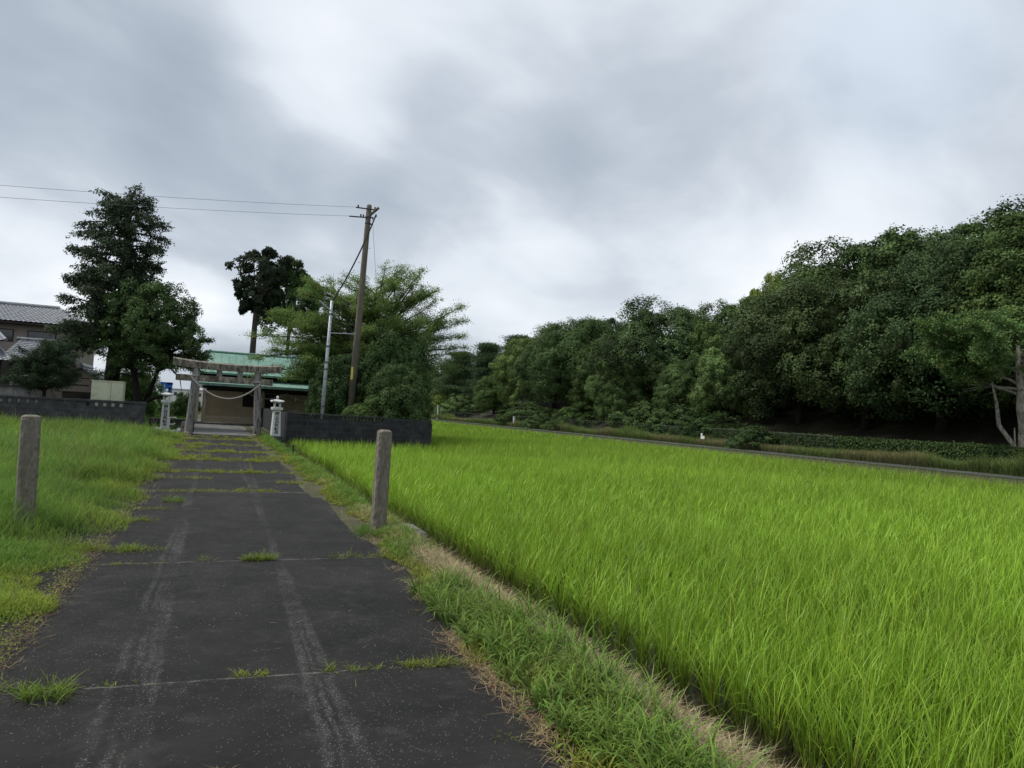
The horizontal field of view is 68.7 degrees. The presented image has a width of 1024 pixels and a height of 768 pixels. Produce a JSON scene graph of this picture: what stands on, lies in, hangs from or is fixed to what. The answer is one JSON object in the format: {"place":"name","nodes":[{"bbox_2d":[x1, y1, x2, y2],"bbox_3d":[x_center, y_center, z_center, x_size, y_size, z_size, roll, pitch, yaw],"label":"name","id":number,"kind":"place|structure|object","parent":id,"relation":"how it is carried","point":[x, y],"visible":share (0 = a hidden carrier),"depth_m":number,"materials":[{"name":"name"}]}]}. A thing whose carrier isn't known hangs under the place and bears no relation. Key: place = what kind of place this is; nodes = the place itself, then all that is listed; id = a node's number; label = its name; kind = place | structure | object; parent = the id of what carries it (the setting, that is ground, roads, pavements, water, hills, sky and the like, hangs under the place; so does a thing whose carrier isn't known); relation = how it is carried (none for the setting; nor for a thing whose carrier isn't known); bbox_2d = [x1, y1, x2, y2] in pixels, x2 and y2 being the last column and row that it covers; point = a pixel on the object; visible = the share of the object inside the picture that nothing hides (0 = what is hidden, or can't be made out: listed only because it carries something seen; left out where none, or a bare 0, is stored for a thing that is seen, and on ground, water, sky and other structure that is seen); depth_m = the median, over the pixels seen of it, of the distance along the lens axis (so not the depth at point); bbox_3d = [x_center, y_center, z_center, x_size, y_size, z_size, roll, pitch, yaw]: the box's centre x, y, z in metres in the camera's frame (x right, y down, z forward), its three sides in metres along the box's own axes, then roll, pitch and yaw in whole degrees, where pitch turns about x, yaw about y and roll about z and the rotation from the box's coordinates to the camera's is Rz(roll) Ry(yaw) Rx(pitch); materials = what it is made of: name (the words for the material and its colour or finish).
{"place":"outdoors","nodes":[
{"label":"outdoors","id":0,"kind":"place"},
{"bbox_2d":[166,388,205,407],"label":"building","id":1,"kind":"structure","parent":0,"point":[175,392],"depth_m":100.63,"materials":[{"name":"white paint"}]},
{"bbox_2d":[193,424,261,435],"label":"shrine paving","id":2,"kind":"structure","parent":0,"point":[216,429],"depth_m":35.12,"materials":[{"name":"concrete"}]},
{"bbox_2d":[149,418,194,431],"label":"wall","id":3,"kind":"structure","parent":2,"relation":"on","point":[173,421],"depth_m":31.50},
{"bbox_2d":[0,434,629,767],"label":"path","id":4,"kind":"structure","parent":0,"point":[193,701],"depth_m":4.48,"materials":[{"name":"asphalt"}]},
{"bbox_2d":[0,497,140,665],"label":"clover weeds","id":5,"kind":"object","parent":4,"relation":"on","point":[11,629],"visible":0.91,"depth_m":5.57,"materials":[{"name":"green plant"}]},
{"bbox_2d":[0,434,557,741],"bbox_3d":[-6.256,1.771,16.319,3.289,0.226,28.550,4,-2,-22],"label":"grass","id":6,"kind":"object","parent":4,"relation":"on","point":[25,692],"visible":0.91,"depth_m":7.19,"materials":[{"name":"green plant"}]},
{"bbox_2d":[261,427,431,446],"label":"yard ground","id":7,"kind":"structure","parent":0,"point":[263,430],"depth_m":38.56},
{"bbox_2d":[194,350,318,425],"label":"shrine hall","id":8,"kind":"structure","parent":7,"relation":"on","point":[236,411],"depth_m":44.21,"materials":[{"name":"green copper roofing"},{"name":"dark wood"},{"name":"weathered wood"}]},
{"bbox_2d":[242,393,253,406],"bbox_3d":[-15.456,0.957,44.413,0.974,0.824,0.051,4,-2,-22],"label":"lattice window","id":9,"kind":"structure","parent":8,"relation":"in","point":[248,400],"depth_m":44.35,"materials":[{"name":"brown wood"}]},
{"bbox_2d":[264,394,279,407],"bbox_3d":[-14.370,1.035,44.855,0.824,0.824,0.051,4,-2,-22],"label":"lattice window","id":10,"kind":"structure","parent":8,"relation":"in","point":[268,404],"depth_m":44.80,"materials":[{"name":"brown wood"}]},
{"bbox_2d":[224,246,292,353],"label":"slender tree","id":11,"kind":"object","parent":7,"relation":"on","point":[249,291],"visible":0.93,"depth_m":51.87,"materials":[{"name":"green plant"}]},
{"bbox_2d":[257,255,320,355],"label":"round tree","id":12,"kind":"object","parent":7,"relation":"on","point":[293,277],"visible":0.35,"depth_m":53.91,"materials":[{"name":"green plant"}]},
{"bbox_2d":[304,371,348,417],"bbox_3d":[-9.038,1.168,37.373,2.338,3.876,2.811,2,-3,36],"label":"evergreen shrub","id":13,"kind":"object","parent":7,"relation":"on","point":[312,401],"visible":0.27,"depth_m":36.55,"materials":[{"name":"green plant"}]},
{"bbox_2d":[319,300,355,418],"bbox_3d":[-7.782,-0.494,33.712,0.468,6.103,3.776,3,-2,13],"label":"steel lamp pole","id":14,"kind":"object","parent":7,"relation":"on","point":[326,362],"visible":0.96,"depth_m":32.23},
{"bbox_2d":[312,350,379,419],"bbox_3d":[-7.797,0.772,37.181,4.325,5.168,3.597,4,-2,-21],"label":"evergreen shrub","id":15,"kind":"object","parent":7,"relation":"on","point":[336,365],"visible":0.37,"depth_m":36.08,"materials":[{"name":"green plant"}]},
{"bbox_2d":[239,260,473,386],"bbox_3d":[-8.157,-2.160,41.461,13.088,10.148,7.121,4,-2,-22],"label":"spreading tree","id":16,"kind":"object","parent":7,"relation":"on","point":[377,304],"visible":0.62,"depth_m":40.41,"materials":[{"name":"green plant"}]},
{"bbox_2d":[340,403,374,420],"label":"evergreen shrub","id":17,"kind":"object","parent":7,"relation":"on","point":[360,408],"visible":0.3,"depth_m":32.68,"materials":[{"name":"green plant"}]},
{"bbox_2d":[347,204,379,407],"bbox_3d":[-7.417,-2.967,35.872,1.424,11.457,0.429,4,-2,-17],"label":"utility pole","id":18,"kind":"object","parent":7,"relation":"on","point":[356,349],"visible":0.97,"depth_m":35.85,"materials":[{"name":"concrete"}]},
{"bbox_2d":[2,197,337,215],"bbox_3d":[-19.736,-6.869,25.469,31.340,4.442,0.013,5,-3,-40],"label":"power line","id":19,"kind":"object","parent":18,"relation":"attached to","point":[164,207],"visible":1,"depth_m":30.25,"materials":[{"name":"grey metal"}]},
{"bbox_2d":[2,185,343,206],"bbox_3d":[-19.551,-7.300,25.568,31.691,4.532,0.013,5,-3,-40],"label":"power line","id":20,"kind":"object","parent":18,"relation":"attached to","point":[171,197],"visible":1,"depth_m":30.12,"materials":[{"name":"grey metal"}]},
{"bbox_2d":[332,214,376,300],"bbox_3d":[-7.167,-5.877,34.271,0.065,4.841,3.726,3,-2,15],"label":"drop cable","id":21,"kind":"object","parent":18,"relation":"attached to","point":[356,258],"visible":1,"depth_m":34.33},
{"bbox_2d":[357,326,429,407],"bbox_3d":[-6.150,0.415,37.370,3.777,6.460,4.542,2,-3,25],"label":"evergreen shrub","id":22,"kind":"object","parent":7,"relation":"on","point":[392,349],"visible":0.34,"depth_m":36.52,"materials":[{"name":"green plant"}]},
{"bbox_2d":[355,376,432,420],"bbox_3d":[-5.433,1.391,34.107,3.661,3.445,2.824,3,-2,-4],"label":"evergreen shrub","id":23,"kind":"object","parent":7,"relation":"on","point":[372,400],"visible":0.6,"depth_m":33.33,"materials":[{"name":"green plant"}]},
{"bbox_2d":[366,333,431,403],"bbox_3d":[-6.368,0.330,41.278,3.956,7.106,4.758,3,-2,-7],"label":"evergreen shrub","id":24,"kind":"object","parent":7,"relation":"on","point":[405,338],"visible":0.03,"depth_m":40.34,"materials":[{"name":"green plant"}]},
{"bbox_2d":[367,360,436,420],"bbox_3d":[-5.074,1.052,34.633,3.460,4.522,2.878,4,-3,-29],"label":"evergreen shrub","id":25,"kind":"object","parent":7,"relation":"on","point":[404,373],"visible":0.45,"depth_m":33.98,"materials":[{"name":"green plant"}]},
{"bbox_2d":[0,0,1023,391],"label":"sky","id":26,"kind":"structure","parent":0,"point":[543,161],"materials":[{"name":"grey"}]},
{"bbox_2d":[2,389,1023,767],"bbox_3d":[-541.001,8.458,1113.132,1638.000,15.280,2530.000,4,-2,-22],"label":"ground","id":27,"kind":"structure","parent":0,"point":[966,429],"depth_m":41.50,"materials":[{"name":"soil"}]},
{"bbox_2d":[0,384,42,402],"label":"garden wall","id":28,"kind":"structure","parent":27,"relation":"on","point":[6,390],"depth_m":32.32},
{"bbox_2d":[13,415,41,532],"bbox_3d":[-5.223,1.082,8.057,0.190,1.500,0.186,4,-2,-38],"label":"concrete post","id":29,"kind":"object","parent":27,"relation":"on","point":[28,456],"visible":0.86,"depth_m":7.99,"materials":[{"name":"concrete"}]},
{"bbox_2d":[0,337,85,396],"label":"garden pine","id":30,"kind":"object","parent":27,"relation":"on","point":[55,371],"visible":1,"depth_m":30.69,"materials":[{"name":"green plant"}]},
{"bbox_2d":[0,301,93,397],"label":"tiled house","id":31,"kind":"structure","parent":27,"relation":"on","point":[22,324],"depth_m":48.02,"materials":[{"name":"tile"}]},
{"bbox_2d":[0,328,13,341],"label":"window","id":32,"kind":"structure","parent":31,"relation":"in","point":[8,333],"depth_m":47.47,"materials":[{"name":"grey glass"}]},
{"bbox_2d":[27,330,56,339],"bbox_3d":[-30.252,-2.978,48.172,1.600,0.800,0.042,4,-2,-22],"label":"window","id":33,"kind":"structure","parent":31,"relation":"in","point":[31,334],"depth_m":48.13,"materials":[{"name":"grey glass"}]},
{"bbox_2d":[0,395,146,425],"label":"block wall","id":34,"kind":"structure","parent":27,"relation":"on","point":[77,408],"depth_m":28.78,"materials":[{"name":"concrete"}]},
{"bbox_2d":[62,359,103,405],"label":"garden shed","id":35,"kind":"structure","parent":27,"relation":"on","point":[81,389],"depth_m":36.74,"materials":[{"name":"beige paint"}]},
{"bbox_2d":[0,407,194,623],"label":"grass","id":36,"kind":"structure","parent":27,"relation":"on","point":[108,455],"depth_m":10.76,"materials":[{"name":"plant"}]},
{"bbox_2d":[37,183,176,380],"bbox_3d":[-18.822,-3.884,35.553,6.113,11.805,5.582,4,-2,-22],"label":"conifer tree","id":37,"kind":"object","parent":27,"relation":"on","point":[94,282],"visible":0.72,"depth_m":34.96,"materials":[{"name":"green plant"}]},
{"bbox_2d":[91,380,125,406],"bbox_3d":[-16.265,0.860,30.102,1.160,1.965,0.890,4,-2,-22],"label":"storage box","id":38,"kind":"object","parent":27,"relation":"on","point":[107,390],"visible":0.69,"depth_m":29.75,"materials":[{"name":"metal"}]},
{"bbox_2d":[120,370,147,414],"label":"round bush","id":39,"kind":"object","parent":27,"relation":"on","point":[129,390],"visible":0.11,"depth_m":37.97,"materials":[{"name":"green plant"}]},
{"bbox_2d":[125,371,165,417],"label":"round bush","id":40,"kind":"object","parent":27,"relation":"on","point":[151,407],"visible":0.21,"depth_m":40.24,"materials":[{"name":"green plant"}]},
{"bbox_2d":[83,277,215,402],"bbox_3d":[-16.739,-1.402,35.129,5.236,7.083,5.556,2,-3,35],"label":"broadleaf tree","id":41,"kind":"object","parent":27,"relation":"on","point":[159,341],"visible":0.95,"depth_m":34.05,"materials":[{"name":"green plant"}]},
{"bbox_2d":[160,389,172,430],"bbox_3d":[-14.286,1.143,30.877,0.673,1.881,0.673,4,-3,-25],"label":"stone lantern","id":42,"kind":"object","parent":27,"relation":"on","point":[164,422],"visible":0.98,"depth_m":30.73,"materials":[{"name":"stone"}]},
{"bbox_2d":[160,382,172,411],"bbox_3d":[-21.144,1.040,45.682,0.680,2.300,0.650,4,-2,-22],"label":"water tank","id":43,"kind":"object","parent":27,"relation":"on","point":[167,385],"visible":0.4,"depth_m":45.45,"materials":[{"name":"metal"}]},
{"bbox_2d":[155,399,183,417],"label":"round bush","id":44,"kind":"object","parent":27,"relation":"on","point":[159,409],"visible":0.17,"depth_m":44.51,"materials":[{"name":"green plant"}]},
{"bbox_2d":[180,421,185,432],"bbox_3d":[-13.354,1.818,30.382,0.237,0.600,0.179,4,-2,-22],"label":"stone marker","id":45,"kind":"object","parent":27,"relation":"on","point":[182,428],"visible":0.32,"depth_m":30.31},
{"bbox_2d":[170,392,201,418],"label":"round bush","id":46,"kind":"object","parent":27,"relation":"on","point":[183,399],"visible":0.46,"depth_m":42.66,"materials":[{"name":"green plant"}]},
{"bbox_2d":[173,357,281,435],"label":"torii gate","id":47,"kind":"structure","parent":27,"relation":"on","point":[197,366],"depth_m":30.24,"materials":[{"name":"grey stone"}]},
{"bbox_2d":[188,375,262,398],"bbox_3d":[-11.616,0.156,30.358,2.904,0.916,0.447,4,-2,-22],"label":"sacred rope","id":48,"kind":"object","parent":47,"relation":"hanging from","point":[222,397],"visible":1,"depth_m":30.11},
{"bbox_2d":[270,396,284,442],"bbox_3d":[-9.365,1.390,29.748,0.524,1.843,0.524,4,-3,-29],"label":"stone lantern","id":49,"kind":"object","parent":27,"relation":"on","point":[275,424],"visible":1,"depth_m":29.61,"materials":[{"name":"stone"}]},
{"bbox_2d":[261,408,431,452],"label":"block wall","id":50,"kind":"structure","parent":27,"relation":"on","point":[294,425],"depth_m":31.15,"materials":[{"name":"concrete"}]},
{"bbox_2d":[370,430,391,530],"bbox_3d":[-1.600,1.316,9.111,0.170,1.520,0.164,5,-3,-28],"label":"concrete post","id":51,"kind":"object","parent":27,"relation":"on","point":[382,464],"visible":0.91,"depth_m":9.05,"materials":[{"name":"concrete"}]},
{"bbox_2d":[405,524,426,539],"bbox_3d":[-1.359,1.832,9.201,0.450,0.125,0.680,4,-2,-22],"label":"concrete footing","id":52,"kind":"object","parent":27,"relation":"on","point":[417,530],"visible":0.24,"depth_m":9.08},
{"bbox_2d":[0,433,838,767],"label":"dry straw","id":53,"kind":"object","parent":27,"relation":"on","point":[724,739],"visible":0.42,"depth_m":4.51,"materials":[{"name":"plant"}]},
{"bbox_2d":[429,390,456,408],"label":"evergreen tree","id":54,"kind":"object","parent":27,"relation":"on","point":[444,396],"visible":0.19,"depth_m":126.41,"materials":[{"name":"green plant"}]},
{"bbox_2d":[428,395,460,413],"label":"edge bush","id":55,"kind":"object","parent":27,"relation":"on","point":[441,398],"visible":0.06,"depth_m":123.53,"materials":[{"name":"green plant"}]},
{"bbox_2d":[428,357,473,401],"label":"evergreen tree","id":56,"kind":"object","parent":27,"relation":"on","point":[433,377],"visible":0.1,"depth_m":131.90,"materials":[{"name":"green plant"}]},
{"bbox_2d":[429,350,476,399],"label":"pine tree","id":57,"kind":"object","parent":27,"relation":"on","point":[451,384],"visible":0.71,"depth_m":124.23,"materials":[{"name":"green plant"}]},
{"bbox_2d":[433,393,482,416],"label":"edge bush","id":58,"kind":"object","parent":27,"relation":"on","point":[449,406],"visible":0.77,"depth_m":112.19,"materials":[{"name":"green plant"}]},
{"bbox_2d":[457,342,519,394],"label":"pine tree","id":59,"kind":"object","parent":27,"relation":"on","point":[483,357],"visible":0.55,"depth_m":114.95,"materials":[{"name":"green plant"}]},
{"bbox_2d":[471,376,517,414],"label":"evergreen tree","id":60,"kind":"object","parent":27,"relation":"on","point":[485,396],"visible":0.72,"depth_m":104.31,"materials":[{"name":"green plant"}]},
{"bbox_2d":[488,333,535,407],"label":"tree","id":61,"kind":"object","parent":27,"relation":"on","point":[517,337],"visible":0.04,"depth_m":106.88,"materials":[{"name":"green plant"}]},
{"bbox_2d":[489,337,542,410],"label":"evergreen tree","id":62,"kind":"object","parent":27,"relation":"on","point":[510,357],"visible":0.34,"depth_m":99.06,"materials":[{"name":"green plant"}]},
{"bbox_2d":[492,401,561,424],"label":"edge bush","id":63,"kind":"object","parent":27,"relation":"on","point":[504,417],"visible":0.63,"depth_m":87.15,"materials":[{"name":"green plant"}]},
{"bbox_2d":[519,411,552,428],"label":"edge bush","id":64,"kind":"object","parent":27,"relation":"on","point":[530,420],"visible":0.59,"depth_m":78.54,"materials":[{"name":"green plant"}]},
{"bbox_2d":[508,325,579,408],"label":"evergreen tree","id":65,"kind":"object","parent":27,"relation":"on","point":[522,364],"visible":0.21,"depth_m":92.31,"materials":[{"name":"green plant"}]},
{"bbox_2d":[531,317,583,394],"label":"evergreen tree","id":66,"kind":"object","parent":27,"relation":"on","point":[573,322],"visible":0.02,"depth_m":109.89,"materials":[{"name":"green plant"}]},
{"bbox_2d":[544,416,570,430],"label":"edge bush","id":67,"kind":"object","parent":27,"relation":"on","point":[553,424],"visible":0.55,"depth_m":74.03,"materials":[{"name":"green plant"}]},
{"bbox_2d":[550,401,603,427],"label":"edge bush","id":68,"kind":"object","parent":27,"relation":"on","point":[577,417],"visible":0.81,"depth_m":76.30,"materials":[{"name":"green plant"}]},
{"bbox_2d":[526,314,643,406],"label":"evergreen tree","id":69,"kind":"object","parent":27,"relation":"on","point":[567,344],"visible":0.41,"depth_m":84.29,"materials":[{"name":"green plant"}]},
{"bbox_2d":[566,344,627,413],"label":"evergreen tree","id":70,"kind":"object","parent":27,"relation":"on","point":[578,376],"visible":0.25,"depth_m":77.85,"materials":[{"name":"green plant"}]},
{"bbox_2d":[576,317,646,361],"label":"evergreen tree","id":71,"kind":"object","parent":27,"relation":"on","point":[613,321],"visible":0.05,"depth_m":97.30,"materials":[{"name":"green plant"}]},
{"bbox_2d":[583,358,652,425],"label":"evergreen tree","id":72,"kind":"object","parent":27,"relation":"on","point":[606,398],"visible":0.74,"depth_m":70.15,"materials":[{"name":"green plant"}]},
{"bbox_2d":[435,411,832,449],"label":"wire fence","id":73,"kind":"object","parent":27,"relation":"on","point":[681,431],"visible":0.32,"depth_m":53.24,"materials":[{"name":"metal"}]},
{"bbox_2d":[603,400,668,433],"bbox_3d":[11.634,3.092,65.076,5.819,3.490,8.735,4,-2,-13],"label":"edge bush","id":74,"kind":"object","parent":27,"relation":"on","point":[643,414],"visible":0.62,"depth_m":64.82,"materials":[{"name":"green plant"}]},
{"bbox_2d":[581,294,718,406],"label":"evergreen tree","id":75,"kind":"object","parent":27,"relation":"on","point":[640,332],"visible":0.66,"depth_m":69.84,"materials":[{"name":"green plant"}]},
{"bbox_2d":[283,420,1023,767],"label":"rice","id":76,"kind":"object","parent":27,"relation":"on","point":[805,526],"visible":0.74,"depth_m":8.17,"materials":[{"name":"plant"}]},
{"bbox_2d":[635,403,714,435],"bbox_3d":[13.333,3.182,60.087,6.797,3.240,4.683,1,-3,45],"label":"edge bush","id":77,"kind":"object","parent":27,"relation":"on","point":[673,419],"visible":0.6,"depth_m":59.55,"materials":[{"name":"green plant"}]},
{"bbox_2d":[653,316,721,376],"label":"evergreen tree","id":78,"kind":"object","parent":27,"relation":"on","point":[680,358],"visible":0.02,"depth_m":71.75,"materials":[{"name":"green plant"}]},
{"bbox_2d":[651,356,724,421],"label":"evergreen tree","id":79,"kind":"object","parent":27,"relation":"on","point":[669,387],"visible":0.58,"depth_m":63.78,"materials":[{"name":"green plant"}]},
{"bbox_2d":[679,411,744,437],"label":"edge bush","id":80,"kind":"object","parent":27,"relation":"on","point":[699,423],"visible":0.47,"depth_m":54.51,"materials":[{"name":"green plant"}]},
{"bbox_2d":[705,313,730,325],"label":"evergreen tree","id":81,"kind":"object","parent":27,"relation":"on","point":[714,320],"depth_m":75.31,"materials":[{"name":"green plant"}]},
{"bbox_2d":[688,294,757,403],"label":"evergreen tree","id":82,"kind":"object","parent":27,"relation":"on","point":[726,310],"visible":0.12,"depth_m":66.06,"materials":[{"name":"green plant"}]},
{"bbox_2d":[430,413,1023,480],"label":"roadside weeds","id":83,"kind":"object","parent":27,"relation":"on","point":[1015,467],"visible":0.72,"depth_m":42.26,"materials":[{"name":"green plant"}]},
{"bbox_2d":[687,335,768,423],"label":"evergreen tree","id":84,"kind":"object","parent":27,"relation":"on","point":[718,365],"visible":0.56,"depth_m":57.97,"materials":[{"name":"green plant"}]},
{"bbox_2d":[723,423,779,450],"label":"edge bush","id":85,"kind":"object","parent":27,"relation":"on","point":[740,438],"visible":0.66,"depth_m":47.38,"materials":[{"name":"green plant"}]},
{"bbox_2d":[743,271,790,305],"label":"evergreen tree","id":86,"kind":"object","parent":27,"relation":"on","point":[769,277],"visible":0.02,"depth_m":70.84,"materials":[{"name":"green plant"}]},
{"bbox_2d":[717,268,868,424],"bbox_3d":[21.220,-2.362,53.932,13.282,11.750,14.013,5,-3,-41],"label":"evergreen tree","id":87,"kind":"object","parent":27,"relation":"on","point":[754,372],"visible":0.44,"depth_m":52.10,"materials":[{"name":"green plant"}]},
{"bbox_2d":[759,258,832,299],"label":"evergreen tree","id":88,"kind":"object","parent":27,"relation":"on","point":[810,266],"visible":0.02,"depth_m":62.80,"materials":[{"name":"green plant"}]},
{"bbox_2d":[744,270,856,363],"bbox_3d":[23.801,-3.551,59.825,10.967,11.432,11.113,2,-2,20],"label":"evergreen tree","id":89,"kind":"object","parent":27,"relation":"on","point":[817,281],"visible":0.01,"depth_m":57.46,"materials":[{"name":"green plant"}]},
{"bbox_2d":[668,426,1023,462],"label":"hedge","id":90,"kind":"object","parent":27,"relation":"on","point":[947,450],"visible":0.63,"depth_m":39.59,"materials":[{"name":"green plant"}]},
{"bbox_2d":[773,266,935,430],"bbox_3d":[23.255,-1.964,48.549,11.805,10.722,11.597,4,-2,-19],"label":"evergreen tree","id":91,"kind":"object","parent":27,"relation":"on","point":[844,293],"visible":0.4,"depth_m":47.07,"materials":[{"name":"green plant"}]},
{"bbox_2d":[775,222,940,335],"bbox_3d":[27.047,-4.625,55.098,15.042,13.042,14.777,5,-3,-31],"label":"evergreen tree","id":92,"kind":"object","parent":27,"relation":"on","point":[881,252],"visible":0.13,"depth_m":53.02,"materials":[{"name":"green plant"}]},
{"bbox_2d":[851,259,867,272],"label":"evergreen tree","id":93,"kind":"object","parent":27,"relation":"on","point":[862,268],"depth_m":58.52,"materials":[{"name":"green plant"}]},
{"bbox_2d":[845,226,1012,399],"bbox_3d":[28.099,-4.367,49.133,13.761,12.728,14.518,1,-3,39],"label":"evergreen tree","id":94,"kind":"object","parent":27,"relation":"on","point":[957,239],"visible":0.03,"depth_m":47.83,"materials":[{"name":"green plant"}]},
{"bbox_2d":[837,235,1023,434],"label":"evergreen tree","id":95,"kind":"object","parent":27,"relation":"on","point":[932,299],"visible":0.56,"depth_m":41.86,"materials":[{"name":"green plant"}]},
{"bbox_2d":[886,208,1022,272],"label":"evergreen tree","id":96,"kind":"object","parent":27,"relation":"on","point":[961,228],"visible":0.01,"depth_m":51.87,"materials":[{"name":"green plant"}]},
{"bbox_2d":[899,306,1023,447],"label":"pale trunk tree","id":97,"kind":"object","parent":27,"relation":"on","point":[976,348],"visible":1,"depth_m":34.00,"materials":[{"name":"green plant"}]},
{"bbox_2d":[924,245,1023,409],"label":"evergreen tree","id":98,"kind":"object","parent":27,"relation":"on","point":[991,268],"visible":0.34,"depth_m":37.90,"materials":[{"name":"green plant"}]},
{"bbox_2d":[940,194,1023,269],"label":"evergreen tree","id":99,"kind":"object","parent":27,"relation":"on","point":[1007,205],"visible":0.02,"depth_m":49.28,"materials":[{"name":"green plant"}]},
{"bbox_2d":[945,208,1023,310],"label":"evergreen tree","id":100,"kind":"object","parent":27,"relation":"on","point":[1013,228],"visible":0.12,"depth_m":41.74,"materials":[{"name":"green plant"}]},
{"bbox_2d":[254,431,796,767],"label":"verge grass","id":101,"kind":"structure","parent":0,"point":[501,639],"depth_m":4.21,"materials":[{"name":"plant"}]},
{"bbox_2d":[426,418,1023,478],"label":"field road","id":102,"kind":"structure","parent":0,"point":[957,471],"depth_m":40.13,"materials":[{"name":"asphalt"}]}
]}

